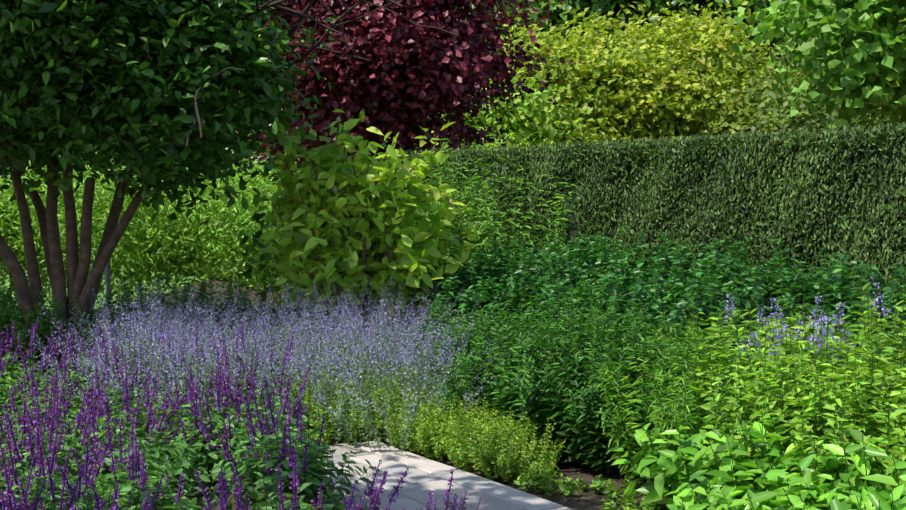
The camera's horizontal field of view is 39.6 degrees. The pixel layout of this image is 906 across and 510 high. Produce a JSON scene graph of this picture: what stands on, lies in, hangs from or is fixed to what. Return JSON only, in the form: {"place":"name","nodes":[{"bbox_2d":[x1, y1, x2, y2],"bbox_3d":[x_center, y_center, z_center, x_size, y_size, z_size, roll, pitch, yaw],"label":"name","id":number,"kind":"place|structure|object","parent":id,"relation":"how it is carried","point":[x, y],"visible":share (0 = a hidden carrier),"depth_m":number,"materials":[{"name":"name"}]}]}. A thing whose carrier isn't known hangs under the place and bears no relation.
{"place":"outdoors","nodes":[
{"label":"outdoors","id":0,"kind":"place"},
{"bbox_2d":[0,234,199,315],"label":"lawn","id":1,"kind":"structure","parent":0,"point":[48,304],"depth_m":22.09,"materials":[{"name":"green plant"}]},
{"bbox_2d":[0,165,107,303],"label":"shrub","id":2,"kind":"object","parent":1,"relation":"on","point":[3,229],"depth_m":16.34,"materials":[{"name":"green plant"}]},
{"bbox_2d":[0,150,125,209],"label":"tree","id":3,"kind":"object","parent":1,"relation":"on","point":[26,165],"depth_m":49.82,"materials":[{"name":"green plant"}]},
{"bbox_2d":[63,97,330,175],"bbox_3d":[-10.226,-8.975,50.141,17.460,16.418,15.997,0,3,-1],"label":"shrub","id":4,"kind":"object","parent":1,"relation":"on","point":[270,156],"depth_m":46.93,"materials":[{"name":"green plant"}]},
{"bbox_2d":[87,159,385,301],"bbox_3d":[-4.662,-0.666,24.924,1.266,2.281,15.050,-2,3,-32],"label":"beech hedge","id":5,"kind":"object","parent":1,"relation":"on","point":[273,174],"visible":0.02,"depth_m":22.64,"materials":[{"name":"green plant"}]},
{"bbox_2d":[5,279,670,509],"bbox_3d":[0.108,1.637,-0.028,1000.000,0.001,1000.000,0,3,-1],"label":"ground","id":6,"kind":"structure","parent":0,"point":[585,500],"depth_m":7.33,"materials":[{"name":"soil"}]},
{"bbox_2d":[0,165,39,284],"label":"shrub","id":7,"kind":"object","parent":6,"relation":"on","point":[5,204],"visible":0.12,"depth_m":16.49,"materials":[{"name":"green plant"}]},
{"bbox_2d":[0,151,183,309],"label":"shrub","id":8,"kind":"object","parent":6,"relation":"on","point":[63,221],"depth_m":16.42,"materials":[{"name":"green plant"}]},
{"bbox_2d":[105,259,110,326],"bbox_3d":[-4.217,0.357,15.375,0.090,1.079,0.088,0,3,-1],"label":"garden post","id":9,"kind":"object","parent":6,"relation":"on","point":[107,271],"visible":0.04,"depth_m":15.35,"materials":[{"name":"metal"}]},
{"bbox_2d":[0,270,253,371],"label":"plants","id":10,"kind":"object","parent":6,"relation":"on","point":[47,328],"depth_m":13.22,"materials":[{"name":"purple plant"}]},
{"bbox_2d":[16,152,239,306],"bbox_3d":[-4.331,-0.421,16.659,3.386,2.776,2.700,0,3,-1],"label":"shrub","id":11,"kind":"object","parent":6,"relation":"on","point":[145,230],"depth_m":16.27,"materials":[{"name":"green plant"}]},
{"bbox_2d":[95,134,289,308],"bbox_3d":[-3.607,-0.499,17.145,3.209,2.688,2.264,-1,3,-21],"label":"shrub","id":12,"kind":"object","parent":6,"relation":"on","point":[189,259],"depth_m":16.87,"materials":[{"name":"green plant"}]},
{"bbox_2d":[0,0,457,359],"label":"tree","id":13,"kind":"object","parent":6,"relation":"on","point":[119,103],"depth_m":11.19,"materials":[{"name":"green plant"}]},
{"bbox_2d":[0,312,467,509],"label":"purple salvia flowers","id":14,"kind":"object","parent":6,"relation":"on","point":[25,428],"visible":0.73,"depth_m":6.63,"materials":[{"name":"purple plant"}]},
{"bbox_2d":[0,308,480,509],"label":"salvia plants","id":15,"kind":"object","parent":6,"relation":"on","point":[195,451],"depth_m":6.60,"materials":[{"name":"plant"}]},
{"bbox_2d":[142,144,351,319],"bbox_3d":[-2.589,-0.286,16.766,3.338,2.834,3.011,0,3,-1],"label":"shrub","id":16,"kind":"object","parent":6,"relation":"on","point":[243,217],"depth_m":16.32,"materials":[{"name":"green plant"}]},
{"bbox_2d":[132,175,391,305],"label":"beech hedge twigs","id":17,"kind":"object","parent":6,"relation":"on","point":[216,278],"depth_m":22.70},
{"bbox_2d":[10,276,520,453],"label":"lavender flowers","id":18,"kind":"object","parent":6,"relation":"on","point":[366,417],"depth_m":8.84,"materials":[{"name":"purple plant"}]},
{"bbox_2d":[253,109,484,359],"bbox_3d":[-0.802,-0.196,12.454,2.296,2.482,1.992,0,3,-1],"label":"pale shrub","id":19,"kind":"object","parent":6,"relation":"on","point":[306,221],"depth_m":12.16,"materials":[{"name":"green plant"}]},
{"bbox_2d":[222,0,581,174],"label":"purple maple tree","id":20,"kind":"object","parent":6,"relation":"on","point":[416,75],"depth_m":18.34,"materials":[{"name":"purple plant"}]},
{"bbox_2d":[260,363,569,486],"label":"low green plants","id":21,"kind":"object","parent":6,"relation":"on","point":[511,460],"depth_m":7.58,"materials":[{"name":"green plant"}]},
{"bbox_2d":[381,61,606,151],"bbox_3d":[0.959,-2.036,28.425,7.003,4.666,5.299,0,3,-1],"label":"shrub","id":22,"kind":"object","parent":6,"relation":"on","point":[515,123],"depth_m":27.05,"materials":[{"name":"green plant"}]},
{"bbox_2d":[385,0,733,147],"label":"tree","id":23,"kind":"object","parent":6,"relation":"on","point":[556,16],"visible":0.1,"depth_m":36.82,"materials":[{"name":"green plant"}]},
{"bbox_2d":[486,1,693,144],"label":"golden tree","id":24,"kind":"object","parent":6,"relation":"on","point":[583,94],"visible":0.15,"depth_m":28.93,"materials":[{"name":"plant"}]},
{"bbox_2d":[510,4,741,142],"bbox_3d":[3.954,-2.987,30.758,7.640,6.312,5.865,0,3,-1],"label":"golden tree","id":25,"kind":"object","parent":6,"relation":"on","point":[672,109],"depth_m":29.73,"materials":[{"name":"yellow plant"}]},
{"bbox_2d":[369,135,905,509],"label":"border perennials","id":26,"kind":"object","parent":6,"relation":"on","point":[747,410],"depth_m":7.28,"materials":[{"name":"green plant"}]},
{"bbox_2d":[386,121,905,308],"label":"yew hedge","id":27,"kind":"object","parent":6,"relation":"on","point":[743,141],"visible":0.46,"depth_m":12.35,"materials":[{"name":"green plant"}]},
{"bbox_2d":[393,221,905,509],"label":"leafy plants","id":28,"kind":"object","parent":6,"relation":"on","point":[676,473],"visible":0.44,"depth_m":9.01,"materials":[{"name":"green plant"}]},
{"bbox_2d":[558,0,793,78],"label":"tree","id":29,"kind":"object","parent":6,"relation":"on","point":[752,3],"visible":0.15,"depth_m":38.21,"materials":[{"name":"green plant"}]},
{"bbox_2d":[599,0,792,136],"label":"golden tree","id":30,"kind":"object","parent":6,"relation":"on","point":[709,39],"visible":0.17,"depth_m":31.17,"materials":[{"name":"yellow plant"}]},
{"bbox_2d":[655,39,813,148],"bbox_3d":[7.174,-2.497,30.516,7.726,5.566,6.119,0,3,-1],"label":"shrub","id":31,"kind":"object","parent":6,"relation":"on","point":[746,113],"depth_m":29.62,"materials":[{"name":"green plant"}]},
{"bbox_2d":[662,0,905,78],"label":"tree","id":32,"kind":"object","parent":6,"relation":"on","point":[779,41],"depth_m":38.83,"materials":[{"name":"green plant"}]},
{"bbox_2d":[703,49,890,136],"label":"shrub","id":33,"kind":"object","parent":6,"relation":"on","point":[800,118],"visible":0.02,"depth_m":27.35,"materials":[{"name":"green plant"}]},
{"bbox_2d":[714,0,905,129],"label":"maple tree","id":34,"kind":"object","parent":6,"relation":"on","point":[860,62],"visible":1,"depth_m":18.89,"materials":[{"name":"green plant"}]},
{"bbox_2d":[759,16,902,135],"bbox_3d":[10.193,-2.271,27.620,7.050,6.303,7.388,0,3,-1],"label":"shrub","id":35,"kind":"object","parent":6,"relation":"on","point":[852,120],"visible":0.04,"depth_m":26.21,"materials":[{"name":"green plant"}]},
{"label":"sand path bed","id":36,"kind":"object","parent":6,"relation":"on","visible":0},
{"bbox_2d":[296,441,572,509],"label":"path pavers","id":37,"kind":"object","parent":36,"relation":"on","point":[423,478],"visible":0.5,"depth_m":6.87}
]}

